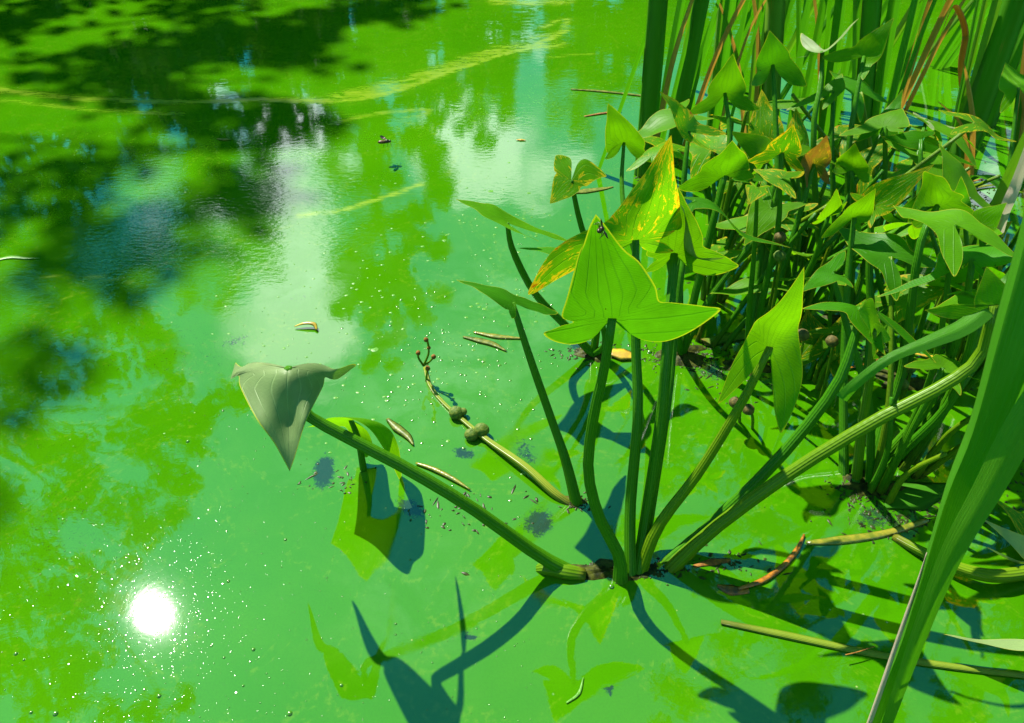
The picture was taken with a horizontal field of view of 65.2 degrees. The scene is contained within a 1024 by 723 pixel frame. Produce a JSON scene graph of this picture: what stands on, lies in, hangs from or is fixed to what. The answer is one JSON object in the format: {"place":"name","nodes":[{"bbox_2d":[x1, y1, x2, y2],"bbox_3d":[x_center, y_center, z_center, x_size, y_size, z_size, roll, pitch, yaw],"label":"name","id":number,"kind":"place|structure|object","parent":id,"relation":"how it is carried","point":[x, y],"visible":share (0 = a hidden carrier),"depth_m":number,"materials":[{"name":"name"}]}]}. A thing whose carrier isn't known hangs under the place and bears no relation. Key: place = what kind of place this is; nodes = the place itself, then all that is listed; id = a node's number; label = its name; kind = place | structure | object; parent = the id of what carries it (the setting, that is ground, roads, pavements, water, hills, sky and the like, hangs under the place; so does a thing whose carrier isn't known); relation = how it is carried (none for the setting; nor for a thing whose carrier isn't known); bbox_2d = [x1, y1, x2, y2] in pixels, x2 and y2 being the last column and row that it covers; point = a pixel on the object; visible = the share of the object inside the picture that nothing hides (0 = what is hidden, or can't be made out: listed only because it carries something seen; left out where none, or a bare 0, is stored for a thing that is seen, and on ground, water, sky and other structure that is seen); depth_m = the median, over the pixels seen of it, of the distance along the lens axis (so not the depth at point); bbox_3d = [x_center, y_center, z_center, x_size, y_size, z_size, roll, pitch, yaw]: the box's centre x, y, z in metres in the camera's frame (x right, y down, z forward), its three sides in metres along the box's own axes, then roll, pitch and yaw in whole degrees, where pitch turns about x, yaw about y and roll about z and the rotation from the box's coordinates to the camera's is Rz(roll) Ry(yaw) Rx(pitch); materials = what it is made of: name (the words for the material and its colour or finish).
{"place":"outdoors","nodes":[
{"label":"outdoors","id":0,"kind":"place"},
{"bbox_2d":[378,135,391,146],"bbox_3d":[-0.414,-0.714,2.596,0.044,0.022,0.049,-7,42,-7],"label":"hoverfly","id":1,"kind":"object","parent":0,"point":[384,141],"visible":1,"depth_m":2.59},
{"bbox_2d":[0,0,1023,722],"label":"pond water","id":2,"kind":"structure","parent":0,"point":[118,118],"depth_m":1.76,"materials":[{"name":"green liquid"}]},
{"bbox_2d":[0,255,37,259],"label":"floating leaf","id":3,"kind":"object","parent":2,"relation":"on","point":[13,257],"visible":1,"depth_m":2.21,"materials":[{"name":"plant"}]},
{"bbox_2d":[294,322,317,329],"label":"floating leaf","id":4,"kind":"object","parent":2,"relation":"on","point":[314,324],"visible":1,"depth_m":1.98,"materials":[{"name":"yellow plant"}]},
{"bbox_2d":[1,244,651,722],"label":"bubbles","id":5,"kind":"object","parent":2,"relation":"on","point":[611,586],"visible":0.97,"depth_m":1.42,"materials":[{"name":"green"}]},
{"bbox_2d":[304,417,401,478],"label":"arrowhead plant","id":6,"kind":"object","parent":2,"relation":"on","point":[384,435],"visible":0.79,"depth_m":1.55,"materials":[{"name":"green plant"}]},
{"bbox_2d":[162,108,571,474],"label":"foam flecks","id":7,"kind":"object","parent":2,"relation":"on","point":[376,349],"visible":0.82,"depth_m":2.04,"materials":[{"name":"white"}]},
{"bbox_2d":[386,418,413,444],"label":"floating leaf","id":8,"kind":"object","parent":2,"relation":"on","point":[399,429],"visible":1,"depth_m":1.72,"materials":[{"name":"beige plant"}]},
{"bbox_2d":[415,462,470,489],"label":"floating leaf","id":9,"kind":"object","parent":2,"relation":"on","point":[444,474],"visible":1,"depth_m":1.62,"materials":[{"name":"beige plant"}]},
{"bbox_2d":[463,336,506,350],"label":"floating leaf","id":10,"kind":"object","parent":2,"relation":"on","point":[486,342],"visible":1,"depth_m":1.94,"materials":[{"name":"beige plant"}]},
{"bbox_2d":[416,337,569,504],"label":"flower stalk","id":11,"kind":"object","parent":2,"relation":"on","point":[479,430],"visible":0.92,"depth_m":1.69,"materials":[{"name":"plant"}]},
{"bbox_2d":[473,331,519,338],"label":"floating leaf","id":12,"kind":"object","parent":2,"relation":"on","point":[496,336],"visible":0.93,"depth_m":1.96,"materials":[{"name":"yellow plant"}]},
{"bbox_2d":[458,280,586,506],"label":"arrowhead plant","id":13,"kind":"object","parent":2,"relation":"on","point":[505,299],"visible":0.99,"depth_m":1.49,"materials":[{"name":"green plant"}]},
{"bbox_2d":[456,155,614,362],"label":"arrowhead plant","id":14,"kind":"object","parent":2,"relation":"on","point":[586,173],"visible":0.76,"depth_m":1.69,"materials":[{"name":"green plant"}]},
{"bbox_2d":[566,677,583,702],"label":"floating leaf","id":15,"kind":"object","parent":2,"relation":"on","point":[577,694],"visible":1,"depth_m":1.28,"materials":[{"name":"plant"}]},
{"bbox_2d":[576,186,612,193],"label":"floating leaf","id":16,"kind":"object","parent":2,"relation":"on","point":[587,190],"visible":0.85,"depth_m":2.49,"materials":[{"name":"plant"}]},
{"bbox_2d":[584,111,621,116],"bbox_3d":[0.329,-0.903,2.910,0.146,0.002,0.017,-10,42,-12],"label":"reed scrap","id":17,"kind":"object","parent":2,"relation":"on","point":[597,113],"visible":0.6,"depth_m":2.91,"materials":[{"name":"beige plant"}]},
{"bbox_2d":[571,89,640,95],"bbox_3d":[0.368,-1.030,3.053,0.291,0.002,0.022,9,42,10],"label":"reed scrap","id":18,"kind":"object","parent":2,"relation":"on","point":[607,91],"visible":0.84,"depth_m":3.05,"materials":[{"name":"brown plant"}]},
{"bbox_2d":[231,136,1004,584],"bbox_3d":[0.140,0.030,1.335,1.174,0.756,0.375,-8,42,-9],"label":"arrowhead plant","id":19,"kind":"object","parent":2,"relation":"on","point":[611,280],"visible":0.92,"depth_m":1.27,"materials":[{"name":"green plant"}]},
{"bbox_2d":[596,220,607,238],"bbox_3d":[0.111,-0.164,0.996,0.012,0.027,0.025,-17,13,24],"label":"fly","id":20,"kind":"object","parent":19,"relation":"on","point":[600,229],"visible":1,"depth_m":0.99},
{"bbox_2d":[611,349,630,359],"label":"floating leaf","id":21,"kind":"object","parent":2,"relation":"on","point":[622,354],"visible":0.83,"depth_m":1.90,"materials":[{"name":"yellow plant"}]},
{"bbox_2d":[598,31,645,168],"bbox_3d":[0.455,-1.159,2.094,0.387,1.532,0.016,0,41,0],"label":"cattail","id":22,"kind":"object","parent":2,"relation":"on","point":[633,71],"visible":0.42,"depth_m":2.38,"materials":[{"name":"green plant"}]},
{"bbox_2d":[297,162,1023,585],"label":"plant crumbs","id":23,"kind":"object","parent":2,"relation":"on","point":[653,570],"visible":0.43,"depth_m":1.57,"materials":[{"name":"brown plant"}]},
{"bbox_2d":[634,0,693,176],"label":"cattail","id":24,"kind":"object","parent":2,"relation":"on","point":[652,101],"visible":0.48,"depth_m":2.33,"materials":[{"name":"green plant"}]},
{"bbox_2d":[605,54,803,366],"bbox_3d":[0.451,-0.301,1.795,0.379,0.639,0.551,-7,42,-8],"label":"arrowhead plant","id":25,"kind":"object","parent":2,"relation":"on","point":[731,158],"visible":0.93,"depth_m":1.75,"materials":[{"name":"green plant"}]},
{"bbox_2d":[668,0,745,161],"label":"cattail","id":26,"kind":"object","parent":2,"relation":"on","point":[698,11],"visible":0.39,"depth_m":2.43,"materials":[{"name":"green plant"}]},
{"bbox_2d":[693,558,730,567],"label":"rotting stem","id":27,"kind":"object","parent":2,"relation":"on","point":[712,561],"visible":1,"depth_m":1.47,"materials":[{"name":"brown plant"}]},
{"bbox_2d":[701,330,744,345],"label":"floating leaf","id":28,"kind":"object","parent":2,"relation":"on","point":[707,341],"visible":0.6,"depth_m":1.95,"materials":[{"name":"plant"}]},
{"bbox_2d":[692,0,756,88],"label":"cattail","id":29,"kind":"object","parent":2,"relation":"on","point":[750,11],"visible":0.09,"depth_m":2.94,"materials":[{"name":"green plant"}]},
{"bbox_2d":[638,96,824,238],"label":"arrowhead plant","id":30,"kind":"object","parent":2,"relation":"on","point":[659,121],"visible":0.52,"depth_m":2.16,"materials":[{"name":"green plant"}]},
{"bbox_2d":[695,228,772,341],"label":"bare stalk","id":31,"kind":"object","parent":2,"relation":"on","point":[702,326],"visible":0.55,"depth_m":1.86,"materials":[{"name":"green plant"}]},
{"bbox_2d":[729,397,740,422],"bbox_3d":[0.479,0.112,1.704,0.051,0.100,0.025,-13,43,-14],"label":"loose fruit","id":32,"kind":"object","parent":2,"relation":"on","point":[732,401],"visible":0.51,"depth_m":1.67,"materials":[{"name":"beige plant"}]},
{"bbox_2d":[706,0,765,154],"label":"cattail","id":33,"kind":"object","parent":2,"relation":"on","point":[722,24],"visible":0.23,"depth_m":2.46,"materials":[{"name":"green plant"}]},
{"bbox_2d":[743,404,754,429],"bbox_3d":[0.503,0.125,1.689,0.050,0.100,0.026,-12,43,-13],"label":"loose fruit","id":34,"kind":"object","parent":2,"relation":"on","point":[748,409],"visible":0.94,"depth_m":1.65,"materials":[{"name":"beige plant"}]},
{"bbox_2d":[716,0,793,132],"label":"cattail","id":35,"kind":"object","parent":2,"relation":"on","point":[754,93],"visible":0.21,"depth_m":2.52,"materials":[{"name":"green plant"}]},
{"bbox_2d":[684,90,826,304],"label":"arrowhead plant","id":36,"kind":"object","parent":2,"relation":"on","point":[761,121],"visible":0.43,"depth_m":1.98,"materials":[{"name":"green plant"}]},
{"bbox_2d":[710,212,817,347],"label":"bare stalk","id":37,"kind":"object","parent":2,"relation":"on","point":[730,321],"visible":0.68,"depth_m":1.85,"materials":[{"name":"green plant"}]},
{"bbox_2d":[738,534,804,589],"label":"rotting stem","id":38,"kind":"object","parent":2,"relation":"on","point":[785,563],"visible":1,"depth_m":1.45,"materials":[{"name":"brown plant"}]},
{"bbox_2d":[767,231,786,312],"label":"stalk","id":39,"kind":"object","parent":2,"relation":"on","point":[780,237],"visible":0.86,"depth_m":1.71,"materials":[{"name":"green plant"}]},
{"bbox_2d":[771,250,785,308],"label":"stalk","id":40,"kind":"object","parent":2,"relation":"on","point":[779,256],"visible":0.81,"depth_m":1.68,"materials":[{"name":"green plant"}]},
{"bbox_2d":[721,233,838,350],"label":"bare stalk","id":41,"kind":"object","parent":2,"relation":"on","point":[742,324],"visible":0.59,"depth_m":1.82,"materials":[{"name":"green plant"}]},
{"bbox_2d":[722,30,846,374],"bbox_3d":[0.574,-0.335,1.817,0.229,0.661,0.452,0,41,0],"label":"arrowhead plant","id":42,"kind":"object","parent":2,"relation":"on","point":[774,54],"visible":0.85,"depth_m":1.75,"materials":[{"name":"green plant"}]},
{"bbox_2d":[761,0,827,128],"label":"cattail","id":43,"kind":"object","parent":2,"relation":"on","point":[774,17],"visible":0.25,"depth_m":2.48,"materials":[{"name":"green plant"}]},
{"bbox_2d":[798,328,809,355],"bbox_3d":[0.577,0.043,1.643,0.051,0.284,0.025,-13,43,-14],"label":"loose fruit","id":44,"kind":"object","parent":2,"relation":"on","point":[803,334],"visible":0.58,"depth_m":1.55,"materials":[{"name":"plant"}]},
{"bbox_2d":[780,0,833,99],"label":"cattail","id":45,"kind":"object","parent":2,"relation":"on","point":[788,86],"visible":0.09,"depth_m":2.85,"materials":[{"name":"green plant"}]},
{"bbox_2d":[799,243,832,341],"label":"bare stalk","id":46,"kind":"object","parent":2,"relation":"on","point":[813,290],"visible":0.37,"depth_m":1.85,"materials":[{"name":"green plant"}]},
{"bbox_2d":[753,98,891,259],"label":"arrowhead plant","id":47,"kind":"object","parent":2,"relation":"on","point":[876,158],"visible":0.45,"depth_m":2.08,"materials":[{"name":"green plant"}]},
{"bbox_2d":[710,90,937,323],"bbox_3d":[0.706,-0.289,1.869,0.430,0.507,0.634,12,43,13],"label":"arrowhead plant","id":48,"kind":"object","parent":2,"relation":"on","point":[739,287],"visible":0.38,"depth_m":1.84,"materials":[{"name":"green plant"}]},
{"bbox_2d":[818,335,838,400],"bbox_3d":[0.664,0.032,1.699,0.051,0.226,0.026,-13,43,-14],"label":"loose fruit","id":49,"kind":"object","parent":2,"relation":"on","point":[831,341],"visible":0.89,"depth_m":1.65,"materials":[{"name":"plant"}]},
{"bbox_2d":[828,255,835,326],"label":"bare stalk","id":50,"kind":"object","parent":2,"relation":"on","point":[830,311],"visible":0.32,"depth_m":1.76,"materials":[{"name":"green plant"}]},
{"bbox_2d":[813,0,852,139],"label":"cattail","id":51,"kind":"object","parent":2,"relation":"on","point":[823,120],"visible":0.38,"depth_m":2.57,"materials":[{"name":"green plant"}]},
{"bbox_2d":[772,109,910,276],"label":"arrowhead plant","id":52,"kind":"object","parent":2,"relation":"on","point":[796,121],"visible":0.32,"depth_m":1.98,"materials":[{"name":"green plant"}]},
{"bbox_2d":[787,18,917,324],"bbox_3d":[0.801,-0.434,1.929,0.234,0.662,0.564,-12,43,-13],"label":"arrowhead plant","id":53,"kind":"object","parent":2,"relation":"on","point":[869,48],"visible":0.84,"depth_m":1.86,"materials":[{"name":"green plant"}]},
{"bbox_2d":[705,110,1016,306],"bbox_3d":[0.767,-0.277,1.833,0.626,0.535,0.244,0,41,0],"label":"arrowhead plant","id":54,"kind":"object","parent":2,"relation":"on","point":[767,212],"visible":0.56,"depth_m":1.72,"materials":[{"name":"green plant"}]},
{"bbox_2d":[806,518,929,544],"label":"floating stalk","id":55,"kind":"object","parent":2,"relation":"on","point":[850,538],"visible":1,"depth_m":1.51,"materials":[{"name":"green plant"}]},
{"bbox_2d":[721,619,1023,677],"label":"floating stalk","id":56,"kind":"object","parent":2,"relation":"on","point":[845,647],"visible":0.91,"depth_m":1.34,"materials":[{"name":"plant"}]},
{"bbox_2d":[845,646,874,654],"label":"twig","id":57,"kind":"object","parent":56,"relation":"on","point":[859,651],"visible":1,"depth_m":1.32,"materials":[{"name":"brown wood"}]},
{"bbox_2d":[798,274,951,389],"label":"arrowhead plant","id":58,"kind":"object","parent":2,"relation":"on","point":[816,347],"visible":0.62,"depth_m":1.77,"materials":[{"name":"green plant"}]},
{"bbox_2d":[837,0,920,77],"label":"cattail","id":59,"kind":"object","parent":2,"relation":"on","point":[900,27],"visible":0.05,"depth_m":2.89,"materials":[{"name":"green plant"}]},
{"bbox_2d":[851,0,936,151],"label":"cattail","id":60,"kind":"object","parent":2,"relation":"on","point":[867,14],"visible":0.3,"depth_m":2.41,"materials":[{"name":"green plant"}]},
{"bbox_2d":[821,112,974,482],"bbox_3d":[0.842,-0.169,1.725,0.318,0.548,0.801,23,46,24],"label":"arrowhead plant","id":61,"kind":"object","parent":2,"relation":"on","point":[873,202],"visible":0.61,"depth_m":1.61,"materials":[{"name":"green plant"}]},
{"bbox_2d":[838,227,960,503],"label":"arrowhead plant","id":62,"kind":"object","parent":2,"relation":"on","point":[880,251],"visible":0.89,"depth_m":1.53,"materials":[{"name":"green plant"}]},
{"bbox_2d":[893,379,908,422],"bbox_3d":[0.813,0.092,1.686,0.050,0.154,0.027,-12,43,-13],"label":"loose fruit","id":63,"kind":"object","parent":2,"relation":"on","point":[905,385],"visible":0.5,"depth_m":1.63,"materials":[{"name":"green plant"}]},
{"bbox_2d":[803,171,1011,495],"bbox_3d":[0.695,-0.002,1.497,0.364,0.588,0.368,0,41,0],"label":"arrowhead plant","id":64,"kind":"object","parent":2,"relation":"on","point":[936,193],"visible":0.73,"depth_m":1.46,"materials":[{"name":"green plant"}]},
{"bbox_2d":[791,70,1023,225],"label":"arrowhead plant","id":65,"kind":"object","parent":2,"relation":"on","point":[903,166],"visible":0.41,"depth_m":2.04,"materials":[{"name":"green plant"}]},
{"bbox_2d":[903,362,916,398],"bbox_3d":[0.843,0.055,1.728,0.026,0.153,0.051,31,50,30],"label":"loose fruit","id":66,"kind":"object","parent":2,"relation":"on","point":[910,371],"visible":0.47,"depth_m":1.69,"materials":[{"name":"green plant"}]},
{"bbox_2d":[884,482,945,509],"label":"floating leaf","id":67,"kind":"object","parent":2,"relation":"on","point":[918,495],"visible":0.84,"depth_m":1.58,"materials":[{"name":"green plant"}]},
{"bbox_2d":[837,270,1008,401],"bbox_3d":[0.946,-0.029,1.513,1.074,0.596,0.086,-26,48,-26],"label":"cattail","id":68,"kind":"object","parent":2,"relation":"on","point":[965,325],"visible":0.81,"depth_m":1.18,"materials":[{"name":"green plant"}]},
{"bbox_2d":[895,0,965,111],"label":"cattail","id":69,"kind":"object","parent":2,"relation":"on","point":[923,12],"visible":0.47,"depth_m":2.79,"materials":[{"name":"green plant"}]},
{"bbox_2d":[899,326,982,471],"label":"bare stalk","id":70,"kind":"object","parent":2,"relation":"on","point":[909,459],"visible":0.27,"depth_m":1.59,"materials":[{"name":"green plant"}]},
{"bbox_2d":[867,215,1023,722],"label":"cattail","id":71,"kind":"object","parent":2,"relation":"on","point":[989,457],"visible":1,"depth_m":0.78,"materials":[{"name":"green plant"}]},
{"bbox_2d":[893,205,1013,479],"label":"arrowhead plant","id":72,"kind":"object","parent":2,"relation":"on","point":[942,224],"visible":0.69,"depth_m":1.36,"materials":[{"name":"green plant"}]},
{"bbox_2d":[939,5,968,100],"bbox_3d":[1.465,-0.932,2.627,0.336,0.477,0.049,-15,43,-16],"label":"cattail","id":73,"kind":"object","parent":2,"relation":"on","point":[964,28],"visible":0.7,"depth_m":2.54,"materials":[{"name":"brown plant"}]},
{"bbox_2d":[938,61,975,181],"bbox_3d":[1.356,-0.691,2.395,0.200,0.438,0.047,0,41,0],"label":"cattail","id":74,"kind":"object","parent":2,"relation":"on","point":[971,112],"visible":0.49,"depth_m":2.38,"materials":[{"name":"green plant"}]},
{"bbox_2d":[892,500,1023,650],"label":"arrowhead plant","id":75,"kind":"object","parent":2,"relation":"on","point":[1011,574],"visible":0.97,"depth_m":1.43,"materials":[{"name":"green plant"}]},
{"bbox_2d":[925,0,990,68],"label":"cattail","id":76,"kind":"object","parent":2,"relation":"on","point":[969,8],"visible":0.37,"depth_m":3.16,"materials":[{"name":"green plant"}]},
{"bbox_2d":[906,111,1013,321],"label":"arrowhead plant","id":77,"kind":"object","parent":2,"relation":"on","point":[961,143],"visible":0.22,"depth_m":1.84,"materials":[{"name":"green plant"}]},
{"bbox_2d":[925,144,1004,390],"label":"arrowhead plant","id":78,"kind":"object","parent":2,"relation":"on","point":[953,170],"visible":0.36,"depth_m":1.64,"materials":[{"name":"green plant"}]},
{"bbox_2d":[946,0,1023,166],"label":"cattail","id":79,"kind":"object","parent":2,"relation":"on","point":[1002,42],"visible":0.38,"depth_m":2.39,"materials":[{"name":"green plant"}]},
{"bbox_2d":[976,184,993,188],"bbox_3d":[1.462,-0.539,2.492,0.235,0.002,0.031,-14,43,-15],"label":"reed scrap","id":80,"kind":"object","parent":2,"relation":"on","point":[982,186],"visible":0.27,"depth_m":2.50,"materials":[{"name":"beige plant"}]},
{"bbox_2d":[998,234,1009,270],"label":"bare stalk","id":81,"kind":"object","parent":2,"relation":"on","point":[1006,243],"visible":0.16,"depth_m":1.78,"materials":[{"name":"plant"}]},
{"bbox_2d":[989,21,1023,126],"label":"cattail","id":82,"kind":"object","parent":2,"relation":"on","point":[994,121],"visible":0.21,"depth_m":2.80,"materials":[{"name":"green plant"}]},
{"bbox_2d":[990,132,1023,236],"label":"cattail","id":83,"kind":"object","parent":2,"relation":"on","point":[1009,186],"visible":0.61,"depth_m":1.66,"materials":[{"name":"beige plant"}]},
{"bbox_2d":[999,62,1023,272],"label":"arrowhead plant","id":84,"kind":"object","parent":2,"relation":"on","point":[1011,83],"visible":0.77,"depth_m":2.01,"materials":[{"name":"green plant"}]},
{"bbox_2d":[1013,44,1023,183],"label":"cattail","id":85,"kind":"object","parent":2,"relation":"on","point":[1019,126],"visible":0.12,"depth_m":2.38,"materials":[{"name":"green plant"}]},
{"bbox_2d":[717,584,749,595],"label":"rotting stem","id":86,"kind":"object","parent":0,"point":[731,590],"visible":1,"depth_m":1.43,"materials":[{"name":"brown plant"}]}
]}

